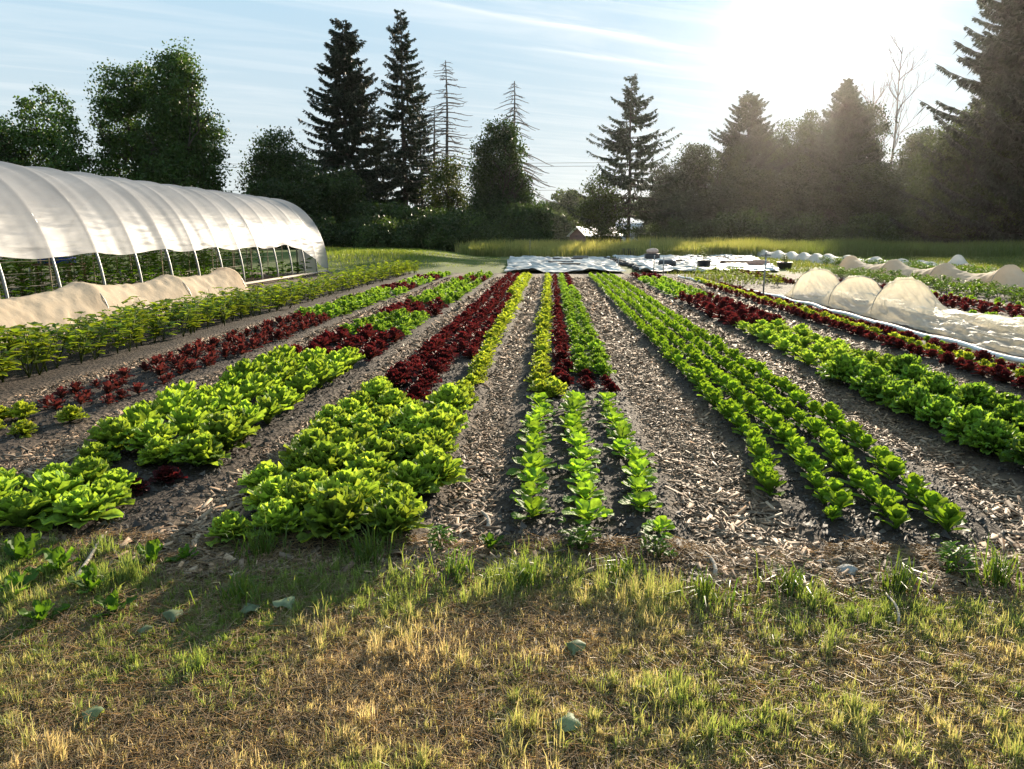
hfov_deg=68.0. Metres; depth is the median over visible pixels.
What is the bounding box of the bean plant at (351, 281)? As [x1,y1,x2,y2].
[341,273,359,289]
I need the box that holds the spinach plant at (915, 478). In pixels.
[897,472,930,487]
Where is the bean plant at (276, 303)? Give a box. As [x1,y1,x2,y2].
[269,287,286,310]
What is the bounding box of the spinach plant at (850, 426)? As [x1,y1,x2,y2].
[836,420,868,440]
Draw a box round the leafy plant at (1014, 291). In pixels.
[1004,284,1023,296]
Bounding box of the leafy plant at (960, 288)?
[953,284,967,295]
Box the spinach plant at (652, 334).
[649,331,657,339]
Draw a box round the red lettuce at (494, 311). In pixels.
[490,309,501,314]
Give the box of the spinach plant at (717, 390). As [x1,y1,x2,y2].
[703,388,723,401]
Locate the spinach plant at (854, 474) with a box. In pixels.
[837,467,868,489]
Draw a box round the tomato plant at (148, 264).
[142,252,156,280]
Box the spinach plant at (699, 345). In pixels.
[695,341,704,349]
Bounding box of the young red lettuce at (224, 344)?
[218,342,232,349]
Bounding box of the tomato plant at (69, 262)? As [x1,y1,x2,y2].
[56,256,74,285]
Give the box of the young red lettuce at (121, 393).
[112,389,130,398]
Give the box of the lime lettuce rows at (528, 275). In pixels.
[516,272,711,282]
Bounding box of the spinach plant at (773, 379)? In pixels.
[765,375,778,387]
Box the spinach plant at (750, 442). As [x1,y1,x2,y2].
[745,435,768,451]
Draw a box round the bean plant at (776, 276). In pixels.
[772,274,783,285]
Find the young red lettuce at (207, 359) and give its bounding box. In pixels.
[199,355,215,364]
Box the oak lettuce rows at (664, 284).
[370,271,976,299]
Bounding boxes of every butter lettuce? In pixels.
[506,452,556,476]
[509,481,546,499]
[511,493,554,518]
[516,420,551,436]
[516,432,550,449]
[517,467,548,488]
[519,441,548,457]
[520,413,546,426]
[526,392,552,407]
[527,406,552,421]
[532,402,557,414]
[553,413,587,429]
[558,397,586,411]
[558,458,599,476]
[560,424,589,437]
[561,392,591,407]
[561,498,613,524]
[562,431,601,451]
[562,480,606,502]
[564,408,588,420]
[564,470,599,490]
[568,445,600,463]
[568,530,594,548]
[593,392,618,405]
[597,400,615,407]
[598,411,630,426]
[600,406,626,421]
[603,438,641,454]
[605,420,631,433]
[607,426,635,444]
[618,491,662,511]
[619,446,657,463]
[621,458,657,482]
[621,476,656,495]
[641,515,674,538]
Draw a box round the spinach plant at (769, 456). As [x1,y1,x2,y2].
[754,452,779,463]
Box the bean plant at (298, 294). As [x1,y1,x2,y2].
[286,285,306,303]
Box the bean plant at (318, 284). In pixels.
[302,278,326,300]
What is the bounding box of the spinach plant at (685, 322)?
[680,319,690,324]
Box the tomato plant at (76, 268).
[60,254,83,283]
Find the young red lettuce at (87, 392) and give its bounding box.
[82,389,94,399]
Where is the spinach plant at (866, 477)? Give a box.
[850,471,881,495]
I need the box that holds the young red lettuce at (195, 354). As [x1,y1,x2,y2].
[188,350,202,358]
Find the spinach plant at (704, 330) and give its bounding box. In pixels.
[697,328,710,334]
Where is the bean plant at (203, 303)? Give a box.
[182,297,212,319]
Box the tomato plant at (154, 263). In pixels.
[145,250,163,278]
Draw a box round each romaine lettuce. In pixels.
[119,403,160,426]
[133,399,169,418]
[152,388,190,420]
[165,379,206,406]
[165,404,208,437]
[190,393,224,411]
[197,383,220,398]
[197,405,220,424]
[211,385,250,411]
[212,380,231,390]
[218,369,247,388]
[222,399,266,426]
[226,358,264,379]
[227,407,260,440]
[233,379,262,401]
[239,372,277,396]
[251,359,265,372]
[252,395,283,423]
[256,353,275,364]
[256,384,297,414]
[260,348,289,362]
[264,360,294,382]
[266,373,285,386]
[274,343,296,360]
[280,357,304,380]
[285,369,317,398]
[286,370,319,393]
[286,387,304,406]
[287,354,310,369]
[297,348,322,361]
[300,358,336,387]
[311,346,328,358]
[322,350,351,372]
[324,359,343,382]
[337,347,360,372]
[342,346,365,368]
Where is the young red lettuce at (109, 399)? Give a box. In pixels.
[99,393,117,404]
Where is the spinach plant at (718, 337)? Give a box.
[709,335,723,341]
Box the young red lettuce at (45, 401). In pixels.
[37,395,52,408]
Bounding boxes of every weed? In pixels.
[0,531,51,564]
[0,570,39,603]
[17,599,70,630]
[25,546,91,574]
[65,562,116,593]
[92,589,136,617]
[130,539,179,565]
[166,544,198,561]
[426,524,457,549]
[479,532,509,548]
[555,516,601,551]
[638,529,676,562]
[930,533,981,574]
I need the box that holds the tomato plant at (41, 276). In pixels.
[29,261,54,293]
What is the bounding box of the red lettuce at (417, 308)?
[412,306,422,311]
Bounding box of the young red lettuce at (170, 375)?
[165,372,174,379]
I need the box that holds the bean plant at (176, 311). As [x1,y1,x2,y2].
[157,297,187,326]
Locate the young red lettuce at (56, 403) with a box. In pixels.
[43,399,65,410]
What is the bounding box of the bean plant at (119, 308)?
[110,298,132,324]
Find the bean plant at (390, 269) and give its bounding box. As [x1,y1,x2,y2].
[385,261,394,277]
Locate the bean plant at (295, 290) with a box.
[274,284,304,307]
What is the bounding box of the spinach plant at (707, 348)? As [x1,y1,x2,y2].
[701,345,711,352]
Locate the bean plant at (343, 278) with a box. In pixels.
[338,272,357,290]
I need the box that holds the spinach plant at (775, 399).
[766,395,782,405]
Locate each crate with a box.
[37,257,75,262]
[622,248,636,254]
[644,254,659,258]
[658,260,675,265]
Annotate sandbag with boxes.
[619,262,631,265]
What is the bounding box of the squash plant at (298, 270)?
[288,263,303,273]
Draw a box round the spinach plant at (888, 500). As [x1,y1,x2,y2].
[870,495,896,517]
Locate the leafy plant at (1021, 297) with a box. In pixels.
[1013,290,1023,302]
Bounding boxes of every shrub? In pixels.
[272,213,344,249]
[330,215,382,248]
[351,213,417,248]
[393,219,438,249]
[396,213,447,250]
[423,209,496,252]
[451,219,514,247]
[476,217,532,241]
[507,226,551,240]
[632,221,686,239]
[661,217,701,239]
[676,219,737,241]
[711,206,774,240]
[755,219,813,242]
[779,210,841,241]
[829,212,906,241]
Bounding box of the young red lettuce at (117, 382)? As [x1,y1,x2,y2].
[111,379,125,388]
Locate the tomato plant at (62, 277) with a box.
[50,257,65,286]
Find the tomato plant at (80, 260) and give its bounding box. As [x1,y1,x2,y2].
[65,254,87,281]
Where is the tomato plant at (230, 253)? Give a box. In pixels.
[226,249,232,268]
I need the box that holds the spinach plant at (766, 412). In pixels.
[758,409,772,421]
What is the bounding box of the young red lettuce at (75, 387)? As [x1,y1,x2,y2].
[64,381,84,394]
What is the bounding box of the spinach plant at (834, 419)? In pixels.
[828,414,845,426]
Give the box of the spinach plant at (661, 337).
[653,335,667,344]
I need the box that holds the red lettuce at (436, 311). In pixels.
[430,307,442,315]
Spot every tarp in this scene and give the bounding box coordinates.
[504,255,625,271]
[612,254,778,271]
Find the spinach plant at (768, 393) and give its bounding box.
[757,389,775,404]
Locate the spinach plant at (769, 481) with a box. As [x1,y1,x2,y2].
[754,472,786,495]
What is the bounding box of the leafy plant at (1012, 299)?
[1003,292,1023,302]
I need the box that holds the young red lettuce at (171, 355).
[163,352,173,361]
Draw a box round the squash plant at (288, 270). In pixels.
[277,261,294,275]
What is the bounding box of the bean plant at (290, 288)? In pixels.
[278,277,301,304]
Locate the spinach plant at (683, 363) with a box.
[675,362,689,369]
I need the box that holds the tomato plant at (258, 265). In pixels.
[251,247,264,270]
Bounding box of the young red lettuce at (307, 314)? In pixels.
[302,311,310,319]
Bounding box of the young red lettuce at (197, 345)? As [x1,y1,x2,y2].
[190,342,207,352]
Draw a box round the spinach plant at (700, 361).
[695,358,705,368]
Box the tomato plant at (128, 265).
[118,255,140,283]
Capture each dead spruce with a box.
[410,60,474,202]
[413,107,453,207]
[467,81,558,205]
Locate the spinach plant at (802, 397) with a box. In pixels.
[793,391,810,406]
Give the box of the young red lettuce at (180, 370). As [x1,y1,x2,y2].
[171,364,185,374]
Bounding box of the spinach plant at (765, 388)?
[755,385,773,398]
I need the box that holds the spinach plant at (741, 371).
[730,367,749,382]
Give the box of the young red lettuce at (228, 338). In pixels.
[222,333,231,341]
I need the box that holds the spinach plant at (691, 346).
[681,343,700,350]
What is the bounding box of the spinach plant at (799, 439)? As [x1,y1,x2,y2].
[781,436,812,453]
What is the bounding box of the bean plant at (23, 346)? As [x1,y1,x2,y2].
[16,332,35,365]
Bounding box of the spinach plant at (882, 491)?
[871,485,902,509]
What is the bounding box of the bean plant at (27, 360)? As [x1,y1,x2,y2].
[0,325,49,377]
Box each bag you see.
[646,248,658,253]
[746,259,770,264]
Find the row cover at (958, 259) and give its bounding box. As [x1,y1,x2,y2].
[948,255,971,266]
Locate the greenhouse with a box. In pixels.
[0,161,328,298]
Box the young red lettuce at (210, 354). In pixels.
[201,351,218,363]
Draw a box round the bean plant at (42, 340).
[28,329,53,359]
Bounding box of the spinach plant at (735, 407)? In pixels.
[719,402,747,417]
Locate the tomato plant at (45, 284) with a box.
[27,258,52,292]
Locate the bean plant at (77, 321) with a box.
[59,311,89,344]
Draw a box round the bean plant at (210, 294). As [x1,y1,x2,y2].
[195,287,223,319]
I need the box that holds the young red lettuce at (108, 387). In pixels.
[97,380,117,394]
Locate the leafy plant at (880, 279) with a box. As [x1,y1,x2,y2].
[877,275,891,283]
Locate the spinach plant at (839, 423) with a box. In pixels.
[831,419,845,434]
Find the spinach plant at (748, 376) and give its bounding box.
[739,372,756,383]
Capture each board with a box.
[573,256,587,257]
[717,257,742,258]
[720,261,746,262]
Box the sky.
[0,0,1003,207]
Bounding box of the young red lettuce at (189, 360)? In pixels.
[183,358,201,368]
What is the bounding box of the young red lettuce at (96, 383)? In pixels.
[89,379,101,387]
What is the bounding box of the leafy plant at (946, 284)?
[938,278,955,289]
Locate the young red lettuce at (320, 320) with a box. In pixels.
[317,317,325,323]
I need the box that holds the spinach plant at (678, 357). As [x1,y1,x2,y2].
[669,354,687,364]
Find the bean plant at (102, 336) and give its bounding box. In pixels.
[77,314,117,357]
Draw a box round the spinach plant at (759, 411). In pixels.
[754,407,766,421]
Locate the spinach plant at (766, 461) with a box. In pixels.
[753,458,775,466]
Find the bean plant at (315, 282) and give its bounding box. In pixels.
[297,278,319,297]
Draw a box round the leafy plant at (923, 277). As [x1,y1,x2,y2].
[919,275,931,285]
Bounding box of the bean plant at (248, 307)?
[237,287,258,315]
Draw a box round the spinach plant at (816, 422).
[802,417,829,437]
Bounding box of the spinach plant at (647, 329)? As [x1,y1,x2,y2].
[641,327,649,335]
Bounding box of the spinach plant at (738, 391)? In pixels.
[726,386,749,401]
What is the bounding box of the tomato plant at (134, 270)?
[115,253,143,283]
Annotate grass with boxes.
[317,235,1023,284]
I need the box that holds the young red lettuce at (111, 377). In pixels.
[104,373,117,382]
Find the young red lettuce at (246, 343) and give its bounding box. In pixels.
[242,341,250,349]
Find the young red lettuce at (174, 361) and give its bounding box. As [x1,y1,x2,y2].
[167,357,180,367]
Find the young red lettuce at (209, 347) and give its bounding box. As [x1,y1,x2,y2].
[201,345,217,353]
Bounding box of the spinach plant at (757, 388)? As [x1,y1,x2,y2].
[751,383,764,396]
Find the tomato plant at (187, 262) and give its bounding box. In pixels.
[177,251,196,276]
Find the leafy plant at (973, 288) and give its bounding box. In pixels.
[962,285,977,294]
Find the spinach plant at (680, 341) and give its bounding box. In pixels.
[676,338,686,345]
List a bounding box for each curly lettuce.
[73,441,121,466]
[84,416,142,456]
[124,418,182,450]
[134,436,180,465]
[167,428,230,466]
[196,412,256,451]
[204,510,256,546]
[237,459,290,493]
[242,475,291,515]
[245,496,309,536]
[276,480,316,514]
[278,429,341,464]
[283,447,316,472]
[284,466,331,492]
[291,427,329,440]
[295,439,353,475]
[296,485,372,542]
[303,468,382,526]
[305,417,342,435]
[307,404,348,428]
[325,427,362,448]
[331,397,368,415]
[331,412,353,427]
[337,441,359,467]
[342,390,376,409]
[342,450,394,480]
[346,410,390,435]
[349,423,380,440]
[352,434,407,466]
[352,467,388,488]
[356,377,390,403]
[363,492,432,535]
[367,405,395,428]
[369,376,394,388]
[373,388,411,408]
[373,480,427,519]
[379,427,410,441]
[383,404,398,413]
[384,459,439,493]
[386,401,425,431]
[389,432,410,464]
[395,414,422,434]
[396,399,429,411]
[396,433,444,464]
[410,408,461,441]
[412,448,470,487]
[413,427,451,454]
[424,382,473,414]
[430,401,469,428]
[431,427,458,453]
[455,384,479,406]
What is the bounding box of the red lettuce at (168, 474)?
[149,465,187,483]
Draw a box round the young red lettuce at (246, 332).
[242,328,251,336]
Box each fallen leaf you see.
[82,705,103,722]
[137,624,152,632]
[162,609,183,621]
[241,603,259,612]
[272,596,294,611]
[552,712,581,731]
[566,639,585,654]
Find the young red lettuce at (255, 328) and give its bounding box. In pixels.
[250,325,259,332]
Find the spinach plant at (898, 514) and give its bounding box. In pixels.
[875,503,911,528]
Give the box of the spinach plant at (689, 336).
[685,332,694,340]
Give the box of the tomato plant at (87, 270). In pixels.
[76,255,98,283]
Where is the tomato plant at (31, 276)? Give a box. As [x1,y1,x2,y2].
[21,259,38,295]
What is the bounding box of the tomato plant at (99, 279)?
[83,254,108,284]
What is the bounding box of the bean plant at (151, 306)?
[144,303,165,323]
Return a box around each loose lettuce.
[0,467,31,490]
[0,476,23,498]
[0,489,62,530]
[23,470,89,507]
[30,462,70,482]
[40,486,123,528]
[62,455,121,491]
[82,478,135,512]
[96,467,141,489]
[736,321,749,330]
[743,323,759,334]
[747,326,766,338]
[754,319,768,325]
[754,328,776,341]
[763,333,783,345]
[765,323,777,331]
[769,318,786,326]
[772,338,793,350]
[773,325,791,332]
[778,329,792,337]
[782,345,801,355]
[785,334,802,343]
[789,323,811,334]
[790,336,814,347]
[794,348,814,359]
[795,350,820,364]
[798,328,812,337]
[803,342,828,355]
[809,333,823,339]
[811,338,831,348]
[813,352,835,365]
[815,360,832,373]
[822,336,833,342]
[823,343,848,356]
[828,340,845,347]
[830,346,855,355]
[831,337,850,344]
[842,343,851,351]
[847,348,865,356]
[853,356,874,365]
[858,350,879,362]
[872,353,895,369]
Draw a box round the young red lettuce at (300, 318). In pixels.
[297,315,304,321]
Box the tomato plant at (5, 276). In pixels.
[0,257,14,298]
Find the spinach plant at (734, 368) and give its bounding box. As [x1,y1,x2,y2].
[729,364,751,376]
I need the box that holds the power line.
[221,164,772,167]
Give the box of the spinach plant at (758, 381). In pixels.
[748,378,768,387]
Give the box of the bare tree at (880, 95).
[854,75,907,157]
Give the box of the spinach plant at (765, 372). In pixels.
[760,370,770,379]
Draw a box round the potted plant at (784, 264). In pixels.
[776,254,792,268]
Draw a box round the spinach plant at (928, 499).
[907,490,950,510]
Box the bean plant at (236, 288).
[219,287,243,311]
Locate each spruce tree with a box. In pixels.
[294,18,399,203]
[361,104,402,199]
[365,9,439,208]
[407,88,438,209]
[555,73,706,238]
[689,90,799,218]
[789,78,894,218]
[881,0,1023,244]
[927,51,993,238]
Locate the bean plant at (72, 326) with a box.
[55,324,84,354]
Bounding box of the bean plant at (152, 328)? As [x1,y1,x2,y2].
[145,316,166,338]
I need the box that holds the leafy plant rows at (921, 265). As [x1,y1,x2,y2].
[803,256,1023,272]
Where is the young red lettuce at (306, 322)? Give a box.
[303,320,310,327]
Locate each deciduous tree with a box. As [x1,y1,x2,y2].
[0,82,110,175]
[0,115,32,165]
[82,57,177,184]
[128,36,236,192]
[228,125,321,196]
[238,175,336,249]
[281,161,372,227]
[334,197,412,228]
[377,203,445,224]
[418,153,469,211]
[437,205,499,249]
[455,114,542,218]
[493,200,556,241]
[533,200,567,214]
[550,209,580,241]
[551,187,583,226]
[569,199,613,226]
[571,166,636,242]
[630,162,697,232]
[630,201,701,238]
[671,142,719,207]
[675,184,756,222]
[698,141,760,221]
[726,169,805,225]
[747,118,822,208]
[770,163,849,228]
[783,108,828,182]
[827,161,922,231]
[842,99,899,190]
[870,126,936,202]
[883,168,947,220]
[896,98,1023,241]
[905,123,958,215]
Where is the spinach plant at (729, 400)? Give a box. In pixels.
[714,398,740,414]
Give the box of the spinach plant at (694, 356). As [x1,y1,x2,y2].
[689,353,701,363]
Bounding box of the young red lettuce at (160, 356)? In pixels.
[155,354,169,363]
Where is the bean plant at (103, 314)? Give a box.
[86,312,117,346]
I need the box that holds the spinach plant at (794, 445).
[784,441,806,453]
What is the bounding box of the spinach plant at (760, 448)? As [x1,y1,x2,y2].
[747,441,781,457]
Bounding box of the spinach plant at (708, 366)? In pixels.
[701,363,716,376]
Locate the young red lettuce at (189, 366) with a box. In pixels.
[184,361,196,370]
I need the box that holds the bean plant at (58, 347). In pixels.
[35,333,79,367]
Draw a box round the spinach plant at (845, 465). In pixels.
[831,455,862,477]
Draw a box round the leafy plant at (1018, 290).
[1008,287,1023,301]
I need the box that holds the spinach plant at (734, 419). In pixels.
[728,412,749,430]
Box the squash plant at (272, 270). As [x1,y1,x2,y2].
[265,268,276,277]
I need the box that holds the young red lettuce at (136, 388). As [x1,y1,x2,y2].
[127,382,147,393]
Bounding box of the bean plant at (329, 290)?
[313,278,334,296]
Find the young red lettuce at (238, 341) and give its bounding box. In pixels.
[234,338,245,345]
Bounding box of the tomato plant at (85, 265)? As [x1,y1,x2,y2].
[74,253,93,281]
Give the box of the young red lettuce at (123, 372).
[115,367,134,378]
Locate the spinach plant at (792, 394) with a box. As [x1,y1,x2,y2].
[787,390,799,402]
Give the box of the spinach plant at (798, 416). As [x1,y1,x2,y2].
[786,411,807,424]
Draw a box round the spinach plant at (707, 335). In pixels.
[702,333,710,342]
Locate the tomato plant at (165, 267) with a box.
[150,251,171,275]
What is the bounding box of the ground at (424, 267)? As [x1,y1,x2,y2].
[0,247,1023,768]
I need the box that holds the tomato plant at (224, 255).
[222,249,230,267]
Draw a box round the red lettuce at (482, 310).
[473,308,489,314]
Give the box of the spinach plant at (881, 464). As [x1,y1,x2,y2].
[879,455,907,473]
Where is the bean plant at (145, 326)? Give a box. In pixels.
[142,311,159,334]
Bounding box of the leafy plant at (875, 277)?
[871,274,883,282]
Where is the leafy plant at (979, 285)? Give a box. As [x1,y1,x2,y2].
[965,283,988,296]
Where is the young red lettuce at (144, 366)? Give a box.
[138,361,151,370]
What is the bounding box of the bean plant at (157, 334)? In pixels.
[144,313,168,342]
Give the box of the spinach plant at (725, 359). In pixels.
[717,356,732,368]
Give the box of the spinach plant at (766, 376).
[762,372,778,384]
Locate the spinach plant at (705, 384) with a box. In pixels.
[696,381,711,391]
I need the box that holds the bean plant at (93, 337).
[74,323,106,359]
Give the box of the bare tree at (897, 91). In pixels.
[878,26,934,170]
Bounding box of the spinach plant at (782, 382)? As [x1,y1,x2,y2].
[771,378,789,392]
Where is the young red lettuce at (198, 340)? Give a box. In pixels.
[192,338,205,343]
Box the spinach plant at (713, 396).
[703,391,721,406]
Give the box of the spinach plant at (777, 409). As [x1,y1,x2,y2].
[772,401,784,415]
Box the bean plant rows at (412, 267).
[384,259,737,274]
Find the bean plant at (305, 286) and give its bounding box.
[303,282,323,299]
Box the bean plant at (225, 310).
[207,295,234,325]
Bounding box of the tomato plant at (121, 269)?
[113,254,127,283]
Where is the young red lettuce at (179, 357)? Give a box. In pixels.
[171,354,184,363]
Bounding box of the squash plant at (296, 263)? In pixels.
[293,257,312,272]
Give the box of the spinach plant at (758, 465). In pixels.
[746,462,766,479]
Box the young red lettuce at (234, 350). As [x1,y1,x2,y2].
[228,346,240,355]
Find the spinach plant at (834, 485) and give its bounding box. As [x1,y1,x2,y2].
[815,477,851,492]
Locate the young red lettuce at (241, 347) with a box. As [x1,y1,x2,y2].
[235,343,251,354]
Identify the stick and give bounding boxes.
[73,531,106,576]
[481,510,490,529]
[702,550,717,576]
[885,592,900,625]
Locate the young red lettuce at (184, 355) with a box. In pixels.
[181,353,187,363]
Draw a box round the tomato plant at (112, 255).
[99,253,117,278]
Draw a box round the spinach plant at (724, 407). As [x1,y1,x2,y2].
[716,403,731,418]
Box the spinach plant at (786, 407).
[777,401,796,418]
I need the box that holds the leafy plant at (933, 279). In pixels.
[926,275,937,283]
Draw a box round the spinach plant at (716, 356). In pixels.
[711,354,723,363]
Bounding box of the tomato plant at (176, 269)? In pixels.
[163,250,181,275]
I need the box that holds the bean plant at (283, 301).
[273,286,288,307]
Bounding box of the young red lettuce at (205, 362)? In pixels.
[200,355,214,365]
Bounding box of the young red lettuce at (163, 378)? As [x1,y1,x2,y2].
[154,375,171,384]
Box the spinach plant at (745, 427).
[732,424,749,436]
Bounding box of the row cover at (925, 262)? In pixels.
[914,260,936,265]
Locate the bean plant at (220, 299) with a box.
[208,296,229,322]
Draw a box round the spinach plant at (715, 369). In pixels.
[710,368,723,376]
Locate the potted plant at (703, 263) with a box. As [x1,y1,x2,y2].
[697,244,710,266]
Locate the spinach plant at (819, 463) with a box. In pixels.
[801,458,832,474]
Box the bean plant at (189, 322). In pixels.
[165,303,197,336]
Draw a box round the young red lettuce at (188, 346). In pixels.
[177,343,195,354]
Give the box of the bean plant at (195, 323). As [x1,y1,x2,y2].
[171,297,203,334]
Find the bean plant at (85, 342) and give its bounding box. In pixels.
[58,323,99,363]
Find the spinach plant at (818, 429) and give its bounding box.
[810,425,826,440]
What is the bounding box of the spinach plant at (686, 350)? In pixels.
[681,346,691,356]
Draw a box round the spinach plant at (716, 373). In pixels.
[710,371,722,382]
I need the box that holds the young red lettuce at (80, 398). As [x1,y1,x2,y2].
[73,392,91,404]
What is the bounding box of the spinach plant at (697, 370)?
[688,368,709,379]
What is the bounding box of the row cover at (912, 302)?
[779,267,1023,355]
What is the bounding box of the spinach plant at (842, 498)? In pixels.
[823,489,855,510]
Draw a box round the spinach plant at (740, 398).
[737,395,743,406]
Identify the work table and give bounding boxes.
[18,263,86,295]
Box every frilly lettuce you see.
[339,322,356,333]
[349,319,364,325]
[352,321,365,332]
[360,317,372,323]
[366,314,377,323]
[372,322,384,331]
[373,319,389,329]
[374,312,385,319]
[383,315,396,322]
[385,309,402,320]
[385,321,394,327]
[389,320,410,332]
[392,311,408,319]
[395,316,416,328]
[395,324,411,334]
[399,308,411,314]
[408,295,417,303]
[408,310,427,320]
[408,313,424,322]
[412,318,422,326]
[416,295,423,301]
[421,289,429,294]
[421,310,429,319]
[423,296,433,304]
[444,295,454,303]
[445,291,454,298]
[452,294,460,300]
[463,286,469,293]
[820,352,866,381]
[842,363,869,387]
[849,365,900,396]
[859,375,895,400]
[875,379,922,407]
[883,354,931,376]
[888,386,938,415]
[893,364,932,384]
[914,395,966,428]
[917,370,958,385]
[918,374,959,396]
[938,404,998,442]
[945,381,995,409]
[958,418,1021,456]
[979,392,1023,416]
[992,400,1023,430]
[998,433,1023,464]
[1011,410,1023,433]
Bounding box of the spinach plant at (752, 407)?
[747,404,757,416]
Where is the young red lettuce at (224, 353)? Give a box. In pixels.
[217,346,230,358]
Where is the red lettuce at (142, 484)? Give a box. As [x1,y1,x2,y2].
[127,477,150,495]
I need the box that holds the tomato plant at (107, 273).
[100,256,118,284]
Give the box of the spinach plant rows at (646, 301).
[587,272,685,321]
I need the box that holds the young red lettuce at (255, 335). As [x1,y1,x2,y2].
[249,332,260,339]
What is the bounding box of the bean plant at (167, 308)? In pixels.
[155,298,177,326]
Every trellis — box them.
[0,245,283,298]
[0,247,251,292]
[10,251,218,293]
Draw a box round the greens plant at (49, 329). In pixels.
[31,324,59,341]
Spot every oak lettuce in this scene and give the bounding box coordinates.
[294,306,310,315]
[312,304,322,311]
[321,304,334,311]
[326,310,338,317]
[329,300,342,308]
[333,308,343,315]
[339,299,348,306]
[340,307,351,314]
[345,302,359,311]
[346,296,357,301]
[355,295,364,300]
[356,300,366,307]
[364,299,373,305]
[369,296,377,303]
[373,294,382,301]
[378,293,385,300]
[382,290,393,297]
[391,288,400,295]
[560,302,572,308]
[562,307,574,313]
[565,319,575,325]
[566,325,581,331]
[568,330,579,335]
[569,323,584,329]
[569,362,592,372]
[570,338,581,345]
[570,344,588,353]
[570,353,586,362]
[575,334,586,342]
[575,356,590,362]
[576,310,590,317]
[579,326,597,334]
[580,318,592,324]
[581,321,591,326]
[581,335,594,344]
[583,329,598,335]
[585,340,599,349]
[586,338,605,348]
[588,357,612,370]
[589,353,604,360]
[590,346,604,354]
[592,361,616,375]
[599,352,610,359]
[922,335,930,341]
[986,311,998,314]
[992,297,1005,305]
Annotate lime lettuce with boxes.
[0,405,14,419]
[0,419,6,428]
[1,399,39,418]
[5,419,38,437]
[53,404,89,422]
[451,379,474,393]
[463,373,484,384]
[467,356,492,370]
[468,363,488,372]
[469,370,487,380]
[471,368,487,378]
[473,350,495,362]
[478,344,496,352]
[479,355,492,365]
[481,340,497,348]
[483,332,501,341]
[483,348,494,354]
[485,330,501,337]
[490,325,507,332]
[491,336,501,343]
[492,328,503,336]
[493,319,507,327]
[494,321,506,329]
[498,311,514,318]
[499,316,511,323]
[502,307,513,312]
[523,371,546,385]
[526,378,547,390]
[529,356,548,364]
[529,363,552,374]
[530,366,552,377]
[531,336,551,343]
[531,350,550,358]
[531,359,546,367]
[532,326,547,334]
[532,382,546,392]
[533,315,542,322]
[533,338,551,346]
[533,341,551,350]
[534,343,551,352]
[535,317,546,324]
[537,305,552,313]
[537,322,552,330]
[539,330,553,336]
[539,354,551,364]
[540,310,554,317]
[543,315,553,321]
[543,376,557,383]
[543,383,562,393]
[545,386,564,397]
[547,379,568,393]
[800,306,811,312]
[819,311,828,315]
[842,318,849,323]
[857,323,868,329]
[870,327,882,334]
[887,332,900,337]
[896,335,908,340]
[904,337,915,343]
[912,340,922,345]
[921,342,930,349]
[925,344,941,350]
[953,350,966,360]
[955,351,980,361]
[975,358,993,366]
[985,363,996,366]
[1012,368,1023,377]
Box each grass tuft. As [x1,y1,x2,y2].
[186,563,278,619]
[214,515,300,569]
[327,520,405,569]
[341,497,412,552]
[425,544,493,588]
[488,549,554,602]
[575,544,646,593]
[666,562,743,614]
[753,549,831,605]
[851,546,945,607]
[947,535,1023,593]
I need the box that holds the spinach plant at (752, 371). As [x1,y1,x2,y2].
[747,364,756,373]
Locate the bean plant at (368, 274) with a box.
[357,266,377,285]
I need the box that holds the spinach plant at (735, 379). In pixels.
[722,378,740,387]
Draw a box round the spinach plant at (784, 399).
[773,397,792,406]
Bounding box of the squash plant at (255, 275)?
[249,266,267,280]
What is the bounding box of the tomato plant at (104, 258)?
[95,253,111,283]
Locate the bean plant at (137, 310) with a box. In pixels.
[123,308,154,345]
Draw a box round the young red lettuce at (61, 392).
[51,386,70,398]
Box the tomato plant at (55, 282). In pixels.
[47,259,66,289]
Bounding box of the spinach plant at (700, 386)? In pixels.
[693,382,702,392]
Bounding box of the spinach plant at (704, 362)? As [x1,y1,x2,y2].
[696,359,713,370]
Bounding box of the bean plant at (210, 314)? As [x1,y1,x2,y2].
[194,299,218,328]
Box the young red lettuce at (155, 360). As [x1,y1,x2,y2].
[146,355,162,368]
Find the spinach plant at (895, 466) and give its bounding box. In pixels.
[870,455,908,480]
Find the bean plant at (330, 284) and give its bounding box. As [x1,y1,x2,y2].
[323,275,338,295]
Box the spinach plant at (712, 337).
[706,334,715,341]
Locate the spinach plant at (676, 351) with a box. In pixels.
[664,348,683,359]
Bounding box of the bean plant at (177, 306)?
[165,298,191,324]
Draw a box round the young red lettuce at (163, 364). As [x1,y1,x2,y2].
[154,362,169,370]
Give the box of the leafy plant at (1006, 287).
[998,284,1012,295]
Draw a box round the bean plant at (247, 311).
[234,296,248,319]
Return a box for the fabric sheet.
[944,309,1023,321]
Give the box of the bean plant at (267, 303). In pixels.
[263,294,281,312]
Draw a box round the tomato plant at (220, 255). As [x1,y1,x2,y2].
[212,247,228,267]
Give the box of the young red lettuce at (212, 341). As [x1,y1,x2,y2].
[206,337,217,346]
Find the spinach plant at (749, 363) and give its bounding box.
[744,360,754,372]
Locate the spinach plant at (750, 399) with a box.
[738,393,763,409]
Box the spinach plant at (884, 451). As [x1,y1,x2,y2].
[867,446,893,461]
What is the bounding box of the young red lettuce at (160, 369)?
[150,364,168,375]
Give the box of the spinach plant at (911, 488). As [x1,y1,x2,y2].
[896,482,921,500]
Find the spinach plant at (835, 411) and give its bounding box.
[818,407,847,425]
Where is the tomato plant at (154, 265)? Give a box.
[150,250,159,275]
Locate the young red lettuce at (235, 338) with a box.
[229,335,242,344]
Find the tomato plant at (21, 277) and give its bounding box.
[9,258,35,295]
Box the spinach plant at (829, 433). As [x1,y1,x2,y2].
[811,428,841,443]
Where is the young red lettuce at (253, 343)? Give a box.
[248,337,263,348]

